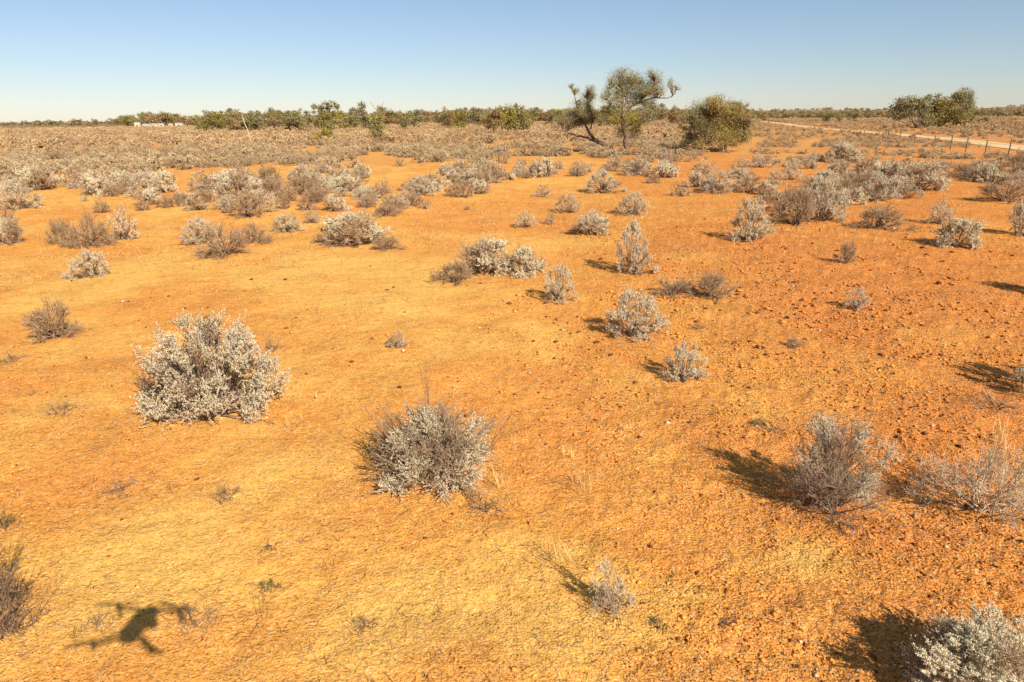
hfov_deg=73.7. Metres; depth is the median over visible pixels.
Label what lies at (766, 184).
dry shrub
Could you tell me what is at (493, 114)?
tree
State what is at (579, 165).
silver shrub
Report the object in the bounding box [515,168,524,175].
silver shrub
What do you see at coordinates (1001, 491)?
dry shrub
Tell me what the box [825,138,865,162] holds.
dry shrub
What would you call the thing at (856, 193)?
dry shrub
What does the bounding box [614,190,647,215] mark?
silver shrub
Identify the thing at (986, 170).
dry shrub
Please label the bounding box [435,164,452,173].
dry shrub
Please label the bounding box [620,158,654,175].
silver shrub
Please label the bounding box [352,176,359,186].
dry shrub
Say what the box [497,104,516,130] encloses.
tree
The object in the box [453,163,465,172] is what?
dry shrub
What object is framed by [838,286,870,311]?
silver shrub
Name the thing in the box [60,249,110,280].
silver shrub
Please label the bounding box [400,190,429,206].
dry shrub
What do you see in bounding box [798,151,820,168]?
silver shrub
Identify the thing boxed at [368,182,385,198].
dry shrub
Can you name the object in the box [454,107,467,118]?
belt tree
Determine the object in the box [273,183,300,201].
dry shrub
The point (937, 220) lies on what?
silver shrub
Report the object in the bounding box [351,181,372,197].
dry shrub
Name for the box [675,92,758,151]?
tree
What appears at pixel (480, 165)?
silver shrub
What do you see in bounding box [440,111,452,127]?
belt tree
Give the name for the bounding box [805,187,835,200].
silver shrub
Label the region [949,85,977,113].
tree
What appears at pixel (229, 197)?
silver shrub
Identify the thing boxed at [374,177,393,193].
silver shrub
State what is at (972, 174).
dry shrub
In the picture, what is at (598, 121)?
belt tree
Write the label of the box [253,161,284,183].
dry shrub
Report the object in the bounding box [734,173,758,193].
dry shrub
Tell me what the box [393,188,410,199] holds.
silver shrub
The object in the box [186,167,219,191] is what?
silver shrub
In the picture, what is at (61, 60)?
sky
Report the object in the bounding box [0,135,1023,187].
distant shrubs
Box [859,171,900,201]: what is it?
silver shrub
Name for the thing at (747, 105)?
tree
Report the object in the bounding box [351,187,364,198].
silver shrub
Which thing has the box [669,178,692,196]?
silver shrub
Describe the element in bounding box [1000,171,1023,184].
dry shrub
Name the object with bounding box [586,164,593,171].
silver shrub
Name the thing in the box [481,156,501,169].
silver shrub
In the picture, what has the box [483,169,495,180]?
silver shrub
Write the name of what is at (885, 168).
dry shrub
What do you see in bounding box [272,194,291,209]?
dry shrub
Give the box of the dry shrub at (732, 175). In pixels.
[728,167,744,178]
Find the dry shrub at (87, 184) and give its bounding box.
[76,170,113,195]
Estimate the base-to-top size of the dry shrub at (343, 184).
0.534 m
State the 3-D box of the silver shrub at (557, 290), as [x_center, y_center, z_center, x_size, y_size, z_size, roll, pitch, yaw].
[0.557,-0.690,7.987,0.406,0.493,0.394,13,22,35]
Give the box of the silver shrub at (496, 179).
[487,163,505,182]
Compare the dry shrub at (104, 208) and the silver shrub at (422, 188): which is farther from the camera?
the silver shrub at (422, 188)
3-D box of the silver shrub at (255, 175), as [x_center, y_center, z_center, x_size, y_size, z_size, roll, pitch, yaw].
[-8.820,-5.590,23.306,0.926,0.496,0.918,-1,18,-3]
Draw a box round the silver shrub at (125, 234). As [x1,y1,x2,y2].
[107,203,140,240]
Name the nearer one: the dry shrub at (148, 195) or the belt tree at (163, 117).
the dry shrub at (148, 195)
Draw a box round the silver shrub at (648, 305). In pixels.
[605,286,672,342]
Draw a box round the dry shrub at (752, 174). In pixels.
[740,172,761,180]
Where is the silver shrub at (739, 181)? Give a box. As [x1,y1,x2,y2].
[733,170,751,186]
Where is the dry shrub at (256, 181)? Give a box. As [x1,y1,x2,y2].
[241,176,267,190]
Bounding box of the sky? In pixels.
[0,0,1023,123]
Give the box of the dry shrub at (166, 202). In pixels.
[155,195,174,207]
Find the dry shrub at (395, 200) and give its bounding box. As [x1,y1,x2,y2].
[377,192,404,212]
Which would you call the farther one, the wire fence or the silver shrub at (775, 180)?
the wire fence
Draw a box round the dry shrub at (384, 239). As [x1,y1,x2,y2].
[371,233,406,251]
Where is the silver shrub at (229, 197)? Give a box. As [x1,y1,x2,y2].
[216,191,239,205]
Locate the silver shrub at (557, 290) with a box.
[543,261,578,304]
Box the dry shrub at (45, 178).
[12,160,65,191]
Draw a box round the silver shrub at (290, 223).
[269,213,306,232]
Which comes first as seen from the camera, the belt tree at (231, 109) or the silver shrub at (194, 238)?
the silver shrub at (194, 238)
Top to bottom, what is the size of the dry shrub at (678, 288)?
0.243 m
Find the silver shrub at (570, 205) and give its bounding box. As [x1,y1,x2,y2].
[553,191,582,212]
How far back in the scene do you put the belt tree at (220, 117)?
127.12 m
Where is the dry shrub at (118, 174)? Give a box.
[108,164,132,183]
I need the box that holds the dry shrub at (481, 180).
[469,179,486,187]
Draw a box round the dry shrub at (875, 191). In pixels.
[865,182,887,196]
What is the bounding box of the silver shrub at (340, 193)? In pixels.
[333,187,350,196]
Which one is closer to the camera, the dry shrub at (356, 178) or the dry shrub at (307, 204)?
the dry shrub at (307, 204)
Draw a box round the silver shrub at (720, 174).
[701,169,734,193]
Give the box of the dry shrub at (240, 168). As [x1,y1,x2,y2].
[228,162,252,178]
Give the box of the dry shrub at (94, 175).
[83,169,100,178]
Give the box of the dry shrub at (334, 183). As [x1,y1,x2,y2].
[330,172,356,188]
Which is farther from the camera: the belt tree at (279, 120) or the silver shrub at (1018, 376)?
the belt tree at (279, 120)
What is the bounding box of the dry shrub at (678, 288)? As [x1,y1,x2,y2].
[652,276,692,298]
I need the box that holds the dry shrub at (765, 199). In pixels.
[752,192,772,203]
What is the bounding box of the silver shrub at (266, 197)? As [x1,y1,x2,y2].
[250,186,276,205]
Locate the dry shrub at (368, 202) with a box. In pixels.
[355,196,376,208]
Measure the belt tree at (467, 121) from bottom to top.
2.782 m
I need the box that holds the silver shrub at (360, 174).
[350,165,370,181]
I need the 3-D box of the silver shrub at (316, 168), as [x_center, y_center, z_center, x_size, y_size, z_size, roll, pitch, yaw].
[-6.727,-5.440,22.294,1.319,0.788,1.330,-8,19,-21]
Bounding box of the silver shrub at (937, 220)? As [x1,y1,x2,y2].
[924,194,952,224]
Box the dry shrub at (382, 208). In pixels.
[372,199,399,217]
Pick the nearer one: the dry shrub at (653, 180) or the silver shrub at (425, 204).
the silver shrub at (425, 204)
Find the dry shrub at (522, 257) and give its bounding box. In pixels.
[497,244,548,278]
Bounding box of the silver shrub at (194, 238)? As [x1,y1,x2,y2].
[178,216,219,244]
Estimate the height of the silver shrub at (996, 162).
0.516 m
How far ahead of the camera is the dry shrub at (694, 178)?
20.46 m
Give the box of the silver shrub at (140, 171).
[129,167,153,180]
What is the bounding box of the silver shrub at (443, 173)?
[437,165,449,176]
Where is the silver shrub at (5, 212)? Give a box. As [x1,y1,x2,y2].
[0,202,20,221]
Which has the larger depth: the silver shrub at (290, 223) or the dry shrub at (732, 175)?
the dry shrub at (732, 175)
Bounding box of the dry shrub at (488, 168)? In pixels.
[480,161,500,178]
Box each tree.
[110,119,120,124]
[117,114,135,125]
[127,116,136,125]
[137,116,150,124]
[143,112,172,125]
[155,111,173,123]
[170,116,181,124]
[172,117,186,124]
[185,115,199,124]
[191,115,206,129]
[195,115,210,131]
[201,109,218,125]
[202,112,229,128]
[210,117,222,129]
[223,108,244,116]
[223,116,240,130]
[223,119,247,129]
[225,112,247,122]
[238,111,268,129]
[242,113,263,129]
[262,108,286,125]
[264,111,283,129]
[270,110,303,130]
[283,110,296,123]
[283,110,314,130]
[302,113,314,125]
[307,110,329,123]
[309,100,339,136]
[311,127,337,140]
[327,109,344,124]
[329,112,358,127]
[345,107,360,121]
[347,102,375,128]
[360,112,384,128]
[368,102,388,140]
[371,109,396,122]
[382,111,403,123]
[396,116,408,128]
[398,109,426,127]
[419,111,434,122]
[431,115,441,123]
[439,106,454,127]
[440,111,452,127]
[451,109,466,128]
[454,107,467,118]
[454,115,470,127]
[466,106,486,124]
[479,107,506,132]
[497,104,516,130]
[507,102,537,130]
[526,106,540,120]
[536,112,554,120]
[543,111,556,123]
[552,83,610,148]
[552,109,564,120]
[553,107,569,120]
[558,109,571,126]
[579,105,598,122]
[581,112,595,124]
[595,113,603,125]
[597,64,682,149]
[615,106,638,114]
[646,108,659,120]
[656,103,669,114]
[656,107,667,119]
[665,111,688,123]
[667,104,679,123]
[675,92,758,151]
[725,97,753,115]
[760,115,768,120]
[821,113,833,121]
[835,113,844,121]
[846,108,862,120]
[886,94,936,127]
[917,92,976,127]
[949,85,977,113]
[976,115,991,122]
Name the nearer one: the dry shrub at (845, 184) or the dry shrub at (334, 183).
the dry shrub at (845, 184)
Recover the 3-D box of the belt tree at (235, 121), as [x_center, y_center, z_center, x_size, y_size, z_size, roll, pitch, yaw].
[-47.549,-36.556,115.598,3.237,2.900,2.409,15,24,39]
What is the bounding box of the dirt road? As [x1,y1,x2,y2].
[760,121,1023,150]
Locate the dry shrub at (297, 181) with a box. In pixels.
[286,166,327,194]
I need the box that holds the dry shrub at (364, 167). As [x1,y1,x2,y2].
[354,164,371,177]
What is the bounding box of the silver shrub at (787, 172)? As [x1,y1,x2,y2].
[778,156,802,179]
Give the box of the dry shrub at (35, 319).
[19,292,85,344]
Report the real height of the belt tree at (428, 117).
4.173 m
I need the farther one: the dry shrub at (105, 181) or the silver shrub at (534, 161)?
the silver shrub at (534, 161)
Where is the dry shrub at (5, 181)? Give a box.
[0,174,17,189]
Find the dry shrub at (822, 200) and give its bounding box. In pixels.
[813,194,830,206]
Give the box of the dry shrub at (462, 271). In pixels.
[426,254,474,286]
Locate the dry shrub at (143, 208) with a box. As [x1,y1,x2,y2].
[134,198,150,210]
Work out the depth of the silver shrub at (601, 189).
19.45 m
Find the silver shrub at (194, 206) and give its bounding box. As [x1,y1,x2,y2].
[180,188,217,210]
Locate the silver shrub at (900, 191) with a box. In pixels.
[889,178,925,198]
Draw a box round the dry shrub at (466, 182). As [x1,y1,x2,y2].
[458,180,469,186]
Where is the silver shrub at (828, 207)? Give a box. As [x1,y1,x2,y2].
[799,172,850,222]
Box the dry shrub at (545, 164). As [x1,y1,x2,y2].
[531,156,557,177]
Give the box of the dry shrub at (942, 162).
[921,158,951,174]
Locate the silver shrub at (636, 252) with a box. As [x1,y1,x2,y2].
[615,215,659,275]
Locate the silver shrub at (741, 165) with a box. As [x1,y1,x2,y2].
[725,157,753,174]
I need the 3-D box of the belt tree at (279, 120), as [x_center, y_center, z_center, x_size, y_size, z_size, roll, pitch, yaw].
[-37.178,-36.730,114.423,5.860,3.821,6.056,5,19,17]
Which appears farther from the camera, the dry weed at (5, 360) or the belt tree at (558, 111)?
the belt tree at (558, 111)
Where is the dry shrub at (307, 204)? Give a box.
[295,199,319,210]
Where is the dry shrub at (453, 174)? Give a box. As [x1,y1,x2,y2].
[441,168,465,183]
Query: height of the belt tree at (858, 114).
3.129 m
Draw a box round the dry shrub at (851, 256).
[836,239,858,263]
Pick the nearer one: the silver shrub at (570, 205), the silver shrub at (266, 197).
the silver shrub at (570, 205)
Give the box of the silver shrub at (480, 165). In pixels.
[474,161,486,170]
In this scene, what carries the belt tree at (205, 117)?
on the ground at (568, 508)
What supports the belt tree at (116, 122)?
on the ground at (568, 508)
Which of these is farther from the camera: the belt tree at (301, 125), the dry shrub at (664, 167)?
the belt tree at (301, 125)
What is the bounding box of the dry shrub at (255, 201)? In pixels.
[226,189,265,218]
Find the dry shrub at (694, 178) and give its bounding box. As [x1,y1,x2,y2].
[686,166,708,186]
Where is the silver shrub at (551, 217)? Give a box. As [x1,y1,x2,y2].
[545,210,555,224]
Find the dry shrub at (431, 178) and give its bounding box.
[419,174,444,187]
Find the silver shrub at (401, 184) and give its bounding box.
[396,178,415,190]
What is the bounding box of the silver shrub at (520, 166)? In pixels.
[510,163,528,174]
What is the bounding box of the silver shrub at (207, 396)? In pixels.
[129,304,291,432]
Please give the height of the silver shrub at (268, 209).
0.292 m
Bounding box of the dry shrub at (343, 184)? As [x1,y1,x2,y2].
[332,175,363,191]
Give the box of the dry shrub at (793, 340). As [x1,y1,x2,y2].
[785,335,804,348]
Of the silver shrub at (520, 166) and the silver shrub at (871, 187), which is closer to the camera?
the silver shrub at (871, 187)
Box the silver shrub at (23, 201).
[0,183,45,209]
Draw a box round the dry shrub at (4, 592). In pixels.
[0,505,64,660]
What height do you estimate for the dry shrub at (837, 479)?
0.768 m
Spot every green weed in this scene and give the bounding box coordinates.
[0,508,17,530]
[254,577,280,598]
[650,616,670,628]
[751,416,765,427]
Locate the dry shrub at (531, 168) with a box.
[526,160,544,175]
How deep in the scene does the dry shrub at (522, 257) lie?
9.36 m
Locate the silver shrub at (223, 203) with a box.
[211,195,236,208]
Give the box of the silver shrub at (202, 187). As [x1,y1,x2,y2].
[191,185,212,196]
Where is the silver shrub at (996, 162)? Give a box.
[989,160,1005,172]
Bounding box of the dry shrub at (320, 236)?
[312,226,336,243]
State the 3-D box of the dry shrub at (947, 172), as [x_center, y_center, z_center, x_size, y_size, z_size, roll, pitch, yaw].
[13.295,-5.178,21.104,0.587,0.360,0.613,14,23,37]
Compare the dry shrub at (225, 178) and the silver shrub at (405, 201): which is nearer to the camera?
the silver shrub at (405, 201)
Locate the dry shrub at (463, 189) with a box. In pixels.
[450,183,475,197]
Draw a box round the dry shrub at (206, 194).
[200,188,217,202]
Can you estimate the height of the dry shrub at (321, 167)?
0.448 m
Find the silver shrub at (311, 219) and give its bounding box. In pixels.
[303,208,320,222]
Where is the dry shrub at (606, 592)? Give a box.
[588,556,638,624]
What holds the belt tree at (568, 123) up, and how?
on the ground at (568, 508)
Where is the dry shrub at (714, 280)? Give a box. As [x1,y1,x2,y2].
[686,267,739,301]
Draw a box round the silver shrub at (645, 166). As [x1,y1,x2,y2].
[627,155,646,171]
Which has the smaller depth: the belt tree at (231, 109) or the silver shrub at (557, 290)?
the silver shrub at (557, 290)
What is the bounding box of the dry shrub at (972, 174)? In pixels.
[965,161,990,179]
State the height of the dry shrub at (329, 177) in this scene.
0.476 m
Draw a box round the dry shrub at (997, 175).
[988,170,1006,183]
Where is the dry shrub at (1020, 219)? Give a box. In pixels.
[1007,200,1023,236]
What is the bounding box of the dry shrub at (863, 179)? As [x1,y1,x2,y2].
[839,168,874,189]
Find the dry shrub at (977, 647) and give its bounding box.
[892,595,1023,681]
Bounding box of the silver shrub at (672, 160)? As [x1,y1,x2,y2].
[657,151,681,168]
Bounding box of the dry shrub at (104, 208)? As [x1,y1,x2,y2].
[90,196,112,213]
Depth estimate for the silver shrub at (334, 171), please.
23.76 m
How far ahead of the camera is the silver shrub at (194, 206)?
16.74 m
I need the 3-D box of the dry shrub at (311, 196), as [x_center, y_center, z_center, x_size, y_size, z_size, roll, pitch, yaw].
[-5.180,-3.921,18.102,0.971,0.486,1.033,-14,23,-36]
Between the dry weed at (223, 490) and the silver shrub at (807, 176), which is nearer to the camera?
the dry weed at (223, 490)
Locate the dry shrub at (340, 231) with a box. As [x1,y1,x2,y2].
[321,207,392,248]
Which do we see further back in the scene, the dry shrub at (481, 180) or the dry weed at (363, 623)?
the dry shrub at (481, 180)
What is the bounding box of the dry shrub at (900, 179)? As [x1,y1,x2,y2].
[883,168,915,194]
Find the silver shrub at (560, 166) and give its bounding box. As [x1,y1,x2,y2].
[553,158,564,168]
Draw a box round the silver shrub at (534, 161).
[529,157,542,170]
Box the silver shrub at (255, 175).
[247,171,262,179]
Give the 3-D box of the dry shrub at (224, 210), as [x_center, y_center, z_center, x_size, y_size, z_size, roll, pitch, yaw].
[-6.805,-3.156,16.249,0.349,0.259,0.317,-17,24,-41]
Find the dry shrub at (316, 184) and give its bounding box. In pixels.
[308,182,328,196]
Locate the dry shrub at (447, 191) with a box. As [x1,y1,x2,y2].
[443,187,457,195]
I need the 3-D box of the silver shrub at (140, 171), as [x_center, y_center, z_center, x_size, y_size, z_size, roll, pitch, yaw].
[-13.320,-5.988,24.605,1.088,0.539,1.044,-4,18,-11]
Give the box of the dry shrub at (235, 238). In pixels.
[192,216,251,259]
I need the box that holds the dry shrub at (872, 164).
[853,154,881,175]
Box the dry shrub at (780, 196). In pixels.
[768,181,814,211]
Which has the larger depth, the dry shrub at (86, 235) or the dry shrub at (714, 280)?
the dry shrub at (86, 235)
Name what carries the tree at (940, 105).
on the ground at (568, 508)
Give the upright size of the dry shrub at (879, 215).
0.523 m
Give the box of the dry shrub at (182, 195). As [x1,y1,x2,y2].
[174,193,199,205]
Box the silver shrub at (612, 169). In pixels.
[601,157,622,171]
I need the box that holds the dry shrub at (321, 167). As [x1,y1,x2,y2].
[317,162,332,172]
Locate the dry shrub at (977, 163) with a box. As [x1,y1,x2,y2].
[960,156,991,174]
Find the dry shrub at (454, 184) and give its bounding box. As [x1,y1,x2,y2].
[449,181,460,189]
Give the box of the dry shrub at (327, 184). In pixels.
[319,180,335,192]
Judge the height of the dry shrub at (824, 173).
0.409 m
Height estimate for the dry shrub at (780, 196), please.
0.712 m
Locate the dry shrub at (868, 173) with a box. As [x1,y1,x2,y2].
[861,167,876,181]
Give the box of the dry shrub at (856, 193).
[836,184,867,204]
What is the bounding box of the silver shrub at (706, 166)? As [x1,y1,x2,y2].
[694,159,718,173]
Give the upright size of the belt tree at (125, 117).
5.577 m
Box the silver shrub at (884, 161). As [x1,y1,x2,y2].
[876,158,894,169]
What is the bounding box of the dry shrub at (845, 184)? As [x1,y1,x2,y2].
[826,169,862,196]
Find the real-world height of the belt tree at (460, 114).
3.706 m
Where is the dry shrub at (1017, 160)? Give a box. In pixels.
[995,147,1023,173]
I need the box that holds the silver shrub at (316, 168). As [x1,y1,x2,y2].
[285,162,325,185]
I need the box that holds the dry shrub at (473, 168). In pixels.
[462,163,485,172]
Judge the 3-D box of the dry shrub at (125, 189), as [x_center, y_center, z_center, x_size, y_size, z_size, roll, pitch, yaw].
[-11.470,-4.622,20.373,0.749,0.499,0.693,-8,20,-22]
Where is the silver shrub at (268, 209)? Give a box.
[257,202,281,211]
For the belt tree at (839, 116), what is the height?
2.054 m
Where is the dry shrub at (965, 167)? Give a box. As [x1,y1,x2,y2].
[946,159,981,178]
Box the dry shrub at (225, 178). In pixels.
[210,161,261,197]
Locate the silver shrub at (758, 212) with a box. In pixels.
[726,195,775,241]
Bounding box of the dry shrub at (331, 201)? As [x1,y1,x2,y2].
[321,189,351,211]
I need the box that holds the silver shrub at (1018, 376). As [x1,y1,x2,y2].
[1005,364,1023,379]
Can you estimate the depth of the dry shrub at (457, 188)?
19.97 m
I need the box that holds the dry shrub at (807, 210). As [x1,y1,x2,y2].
[769,176,818,226]
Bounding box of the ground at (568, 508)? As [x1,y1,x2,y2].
[0,106,1023,681]
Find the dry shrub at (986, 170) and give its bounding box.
[966,159,998,181]
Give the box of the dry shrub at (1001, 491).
[896,433,1023,543]
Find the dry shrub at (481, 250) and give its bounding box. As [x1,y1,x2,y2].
[454,233,515,276]
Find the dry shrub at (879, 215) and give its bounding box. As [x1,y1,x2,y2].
[849,202,922,231]
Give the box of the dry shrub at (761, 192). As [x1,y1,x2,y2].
[758,188,775,195]
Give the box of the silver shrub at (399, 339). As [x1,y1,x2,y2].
[386,329,408,347]
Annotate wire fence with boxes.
[864,129,1023,157]
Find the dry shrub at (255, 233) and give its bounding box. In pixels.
[238,219,277,244]
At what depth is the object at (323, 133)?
63.20 m
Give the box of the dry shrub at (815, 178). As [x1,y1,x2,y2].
[807,175,824,186]
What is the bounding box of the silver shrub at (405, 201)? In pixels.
[391,196,411,208]
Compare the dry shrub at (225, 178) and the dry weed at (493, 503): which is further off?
the dry shrub at (225, 178)
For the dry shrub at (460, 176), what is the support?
on the ground at (568, 508)
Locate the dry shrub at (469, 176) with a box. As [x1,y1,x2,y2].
[463,167,482,183]
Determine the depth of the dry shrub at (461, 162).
27.90 m
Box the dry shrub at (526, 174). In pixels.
[520,169,532,178]
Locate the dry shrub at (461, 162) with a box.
[455,157,466,167]
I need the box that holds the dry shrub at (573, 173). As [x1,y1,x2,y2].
[566,165,587,176]
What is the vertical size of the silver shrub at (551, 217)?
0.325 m
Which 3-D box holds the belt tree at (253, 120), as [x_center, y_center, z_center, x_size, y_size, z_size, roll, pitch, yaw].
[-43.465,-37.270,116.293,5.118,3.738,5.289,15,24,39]
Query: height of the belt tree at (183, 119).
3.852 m
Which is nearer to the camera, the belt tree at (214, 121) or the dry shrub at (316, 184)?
the dry shrub at (316, 184)
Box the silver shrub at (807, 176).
[798,175,808,182]
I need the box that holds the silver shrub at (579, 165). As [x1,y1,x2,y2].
[572,159,585,168]
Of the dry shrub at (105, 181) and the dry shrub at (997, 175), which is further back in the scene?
the dry shrub at (105, 181)
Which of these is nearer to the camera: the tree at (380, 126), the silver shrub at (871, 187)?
the silver shrub at (871, 187)
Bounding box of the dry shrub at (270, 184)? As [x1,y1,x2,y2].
[256,171,291,198]
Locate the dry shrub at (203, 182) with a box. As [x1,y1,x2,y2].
[194,176,210,188]
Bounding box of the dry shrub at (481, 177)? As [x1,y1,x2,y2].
[473,172,489,184]
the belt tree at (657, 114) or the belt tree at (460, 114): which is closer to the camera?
the belt tree at (460, 114)
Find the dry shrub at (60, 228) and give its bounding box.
[43,215,80,243]
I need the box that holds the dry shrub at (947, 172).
[940,169,953,176]
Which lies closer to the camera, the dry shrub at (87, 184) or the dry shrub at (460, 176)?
the dry shrub at (87, 184)
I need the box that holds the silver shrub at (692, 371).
[657,340,710,382]
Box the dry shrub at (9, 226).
[0,216,26,245]
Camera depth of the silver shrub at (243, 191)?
18.58 m
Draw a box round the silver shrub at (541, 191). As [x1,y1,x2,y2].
[533,183,554,196]
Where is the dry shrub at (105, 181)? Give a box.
[94,175,114,188]
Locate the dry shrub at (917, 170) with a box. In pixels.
[892,156,952,190]
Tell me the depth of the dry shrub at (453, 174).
22.70 m
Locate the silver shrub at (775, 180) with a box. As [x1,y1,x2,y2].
[764,169,786,183]
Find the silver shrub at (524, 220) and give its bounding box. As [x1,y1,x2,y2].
[514,210,539,227]
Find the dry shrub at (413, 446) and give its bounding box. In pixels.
[357,364,511,510]
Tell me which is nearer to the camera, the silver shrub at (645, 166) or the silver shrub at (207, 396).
the silver shrub at (207, 396)
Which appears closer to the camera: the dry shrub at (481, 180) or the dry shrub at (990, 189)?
the dry shrub at (990, 189)
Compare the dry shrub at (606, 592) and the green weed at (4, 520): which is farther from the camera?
the green weed at (4, 520)
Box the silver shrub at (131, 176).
[114,173,142,187]
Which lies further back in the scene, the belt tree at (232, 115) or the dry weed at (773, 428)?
the belt tree at (232, 115)
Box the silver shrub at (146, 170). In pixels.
[135,168,151,183]
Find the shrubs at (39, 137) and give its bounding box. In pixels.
[0,115,1023,151]
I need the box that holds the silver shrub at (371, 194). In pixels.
[355,189,378,203]
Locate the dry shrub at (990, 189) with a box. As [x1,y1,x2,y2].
[969,173,1023,203]
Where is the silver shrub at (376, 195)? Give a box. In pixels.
[364,188,380,201]
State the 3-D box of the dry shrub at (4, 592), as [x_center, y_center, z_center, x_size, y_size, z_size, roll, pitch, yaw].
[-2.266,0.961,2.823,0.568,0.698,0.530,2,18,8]
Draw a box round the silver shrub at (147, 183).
[123,171,163,197]
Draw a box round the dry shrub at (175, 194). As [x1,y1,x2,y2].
[172,192,184,202]
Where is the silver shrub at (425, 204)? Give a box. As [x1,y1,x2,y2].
[420,198,430,208]
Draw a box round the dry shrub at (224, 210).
[220,205,233,212]
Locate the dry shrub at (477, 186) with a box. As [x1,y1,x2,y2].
[471,181,491,193]
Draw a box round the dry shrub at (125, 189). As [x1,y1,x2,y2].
[115,180,140,194]
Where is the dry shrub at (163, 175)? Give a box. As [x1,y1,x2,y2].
[150,167,178,192]
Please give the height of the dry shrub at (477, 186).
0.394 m
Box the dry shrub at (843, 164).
[825,158,855,174]
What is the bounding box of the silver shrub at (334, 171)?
[322,159,346,178]
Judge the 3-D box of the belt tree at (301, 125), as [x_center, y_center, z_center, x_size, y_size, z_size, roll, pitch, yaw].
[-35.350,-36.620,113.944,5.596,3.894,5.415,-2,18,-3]
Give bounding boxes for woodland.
[0,104,1023,125]
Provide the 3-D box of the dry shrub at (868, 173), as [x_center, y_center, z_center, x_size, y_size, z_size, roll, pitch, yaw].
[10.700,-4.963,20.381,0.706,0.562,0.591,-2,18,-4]
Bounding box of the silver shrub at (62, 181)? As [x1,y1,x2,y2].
[56,168,79,186]
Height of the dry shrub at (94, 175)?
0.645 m
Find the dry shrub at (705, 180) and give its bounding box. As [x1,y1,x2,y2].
[699,177,718,190]
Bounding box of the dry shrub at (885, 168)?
[879,152,909,186]
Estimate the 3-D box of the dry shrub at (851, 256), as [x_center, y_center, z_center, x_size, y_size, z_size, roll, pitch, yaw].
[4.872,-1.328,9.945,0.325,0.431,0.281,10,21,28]
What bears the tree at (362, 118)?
on the ground at (568, 508)
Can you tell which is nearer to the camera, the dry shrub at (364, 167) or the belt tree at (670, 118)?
the dry shrub at (364, 167)
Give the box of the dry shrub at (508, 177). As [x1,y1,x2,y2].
[501,171,515,179]
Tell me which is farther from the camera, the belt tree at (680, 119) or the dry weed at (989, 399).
the belt tree at (680, 119)
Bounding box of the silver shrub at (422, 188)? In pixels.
[407,174,436,195]
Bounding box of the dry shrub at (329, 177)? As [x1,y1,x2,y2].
[321,173,336,186]
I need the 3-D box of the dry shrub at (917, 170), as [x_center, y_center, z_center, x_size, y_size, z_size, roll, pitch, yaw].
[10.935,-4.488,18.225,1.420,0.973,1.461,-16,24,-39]
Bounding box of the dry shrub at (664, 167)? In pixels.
[647,157,680,177]
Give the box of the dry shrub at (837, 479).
[763,371,911,536]
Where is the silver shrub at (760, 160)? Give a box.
[744,152,777,167]
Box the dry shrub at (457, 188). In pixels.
[452,185,461,192]
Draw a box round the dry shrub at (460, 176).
[452,171,465,181]
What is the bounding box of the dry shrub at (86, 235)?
[57,207,119,249]
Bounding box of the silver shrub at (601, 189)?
[584,167,627,193]
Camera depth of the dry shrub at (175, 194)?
18.01 m
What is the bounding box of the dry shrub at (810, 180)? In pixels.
[801,173,830,192]
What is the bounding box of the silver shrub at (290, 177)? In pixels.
[285,172,302,182]
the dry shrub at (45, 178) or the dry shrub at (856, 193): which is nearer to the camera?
the dry shrub at (856, 193)
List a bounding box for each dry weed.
[0,348,27,363]
[43,397,78,416]
[80,606,113,629]
[96,472,136,499]
[162,600,215,636]
[207,480,241,504]
[263,336,278,351]
[353,614,372,629]
[471,482,504,512]
[761,421,789,431]
[968,387,1023,412]
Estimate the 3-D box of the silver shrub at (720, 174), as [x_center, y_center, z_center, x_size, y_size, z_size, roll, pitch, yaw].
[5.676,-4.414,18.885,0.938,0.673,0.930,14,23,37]
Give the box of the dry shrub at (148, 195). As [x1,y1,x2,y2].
[129,186,160,204]
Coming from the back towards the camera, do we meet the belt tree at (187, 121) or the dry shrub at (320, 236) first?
the belt tree at (187, 121)
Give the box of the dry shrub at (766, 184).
[754,179,783,194]
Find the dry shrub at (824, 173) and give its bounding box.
[815,169,839,178]
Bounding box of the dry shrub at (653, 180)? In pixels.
[645,173,661,182]
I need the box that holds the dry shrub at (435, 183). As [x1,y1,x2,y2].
[419,176,443,191]
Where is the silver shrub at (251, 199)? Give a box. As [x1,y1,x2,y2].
[243,191,259,207]
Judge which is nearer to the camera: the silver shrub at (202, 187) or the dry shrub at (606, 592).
the dry shrub at (606, 592)
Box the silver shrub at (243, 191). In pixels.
[238,186,252,198]
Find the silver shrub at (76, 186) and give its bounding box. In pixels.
[65,179,80,188]
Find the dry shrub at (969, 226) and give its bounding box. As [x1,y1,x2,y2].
[930,209,986,248]
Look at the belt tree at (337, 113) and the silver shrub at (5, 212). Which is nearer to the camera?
the silver shrub at (5, 212)
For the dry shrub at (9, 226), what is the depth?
12.44 m
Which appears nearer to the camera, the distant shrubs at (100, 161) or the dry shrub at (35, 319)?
the dry shrub at (35, 319)
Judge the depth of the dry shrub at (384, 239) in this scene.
11.59 m
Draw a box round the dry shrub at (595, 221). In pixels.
[568,208,610,235]
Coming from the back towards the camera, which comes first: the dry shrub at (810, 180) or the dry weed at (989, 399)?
the dry shrub at (810, 180)
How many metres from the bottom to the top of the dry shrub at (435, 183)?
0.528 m
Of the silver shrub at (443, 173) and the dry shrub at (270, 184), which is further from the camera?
the silver shrub at (443, 173)
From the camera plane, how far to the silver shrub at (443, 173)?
25.19 m
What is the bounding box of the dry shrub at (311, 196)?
[298,186,332,202]
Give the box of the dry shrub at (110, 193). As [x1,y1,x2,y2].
[100,181,122,196]

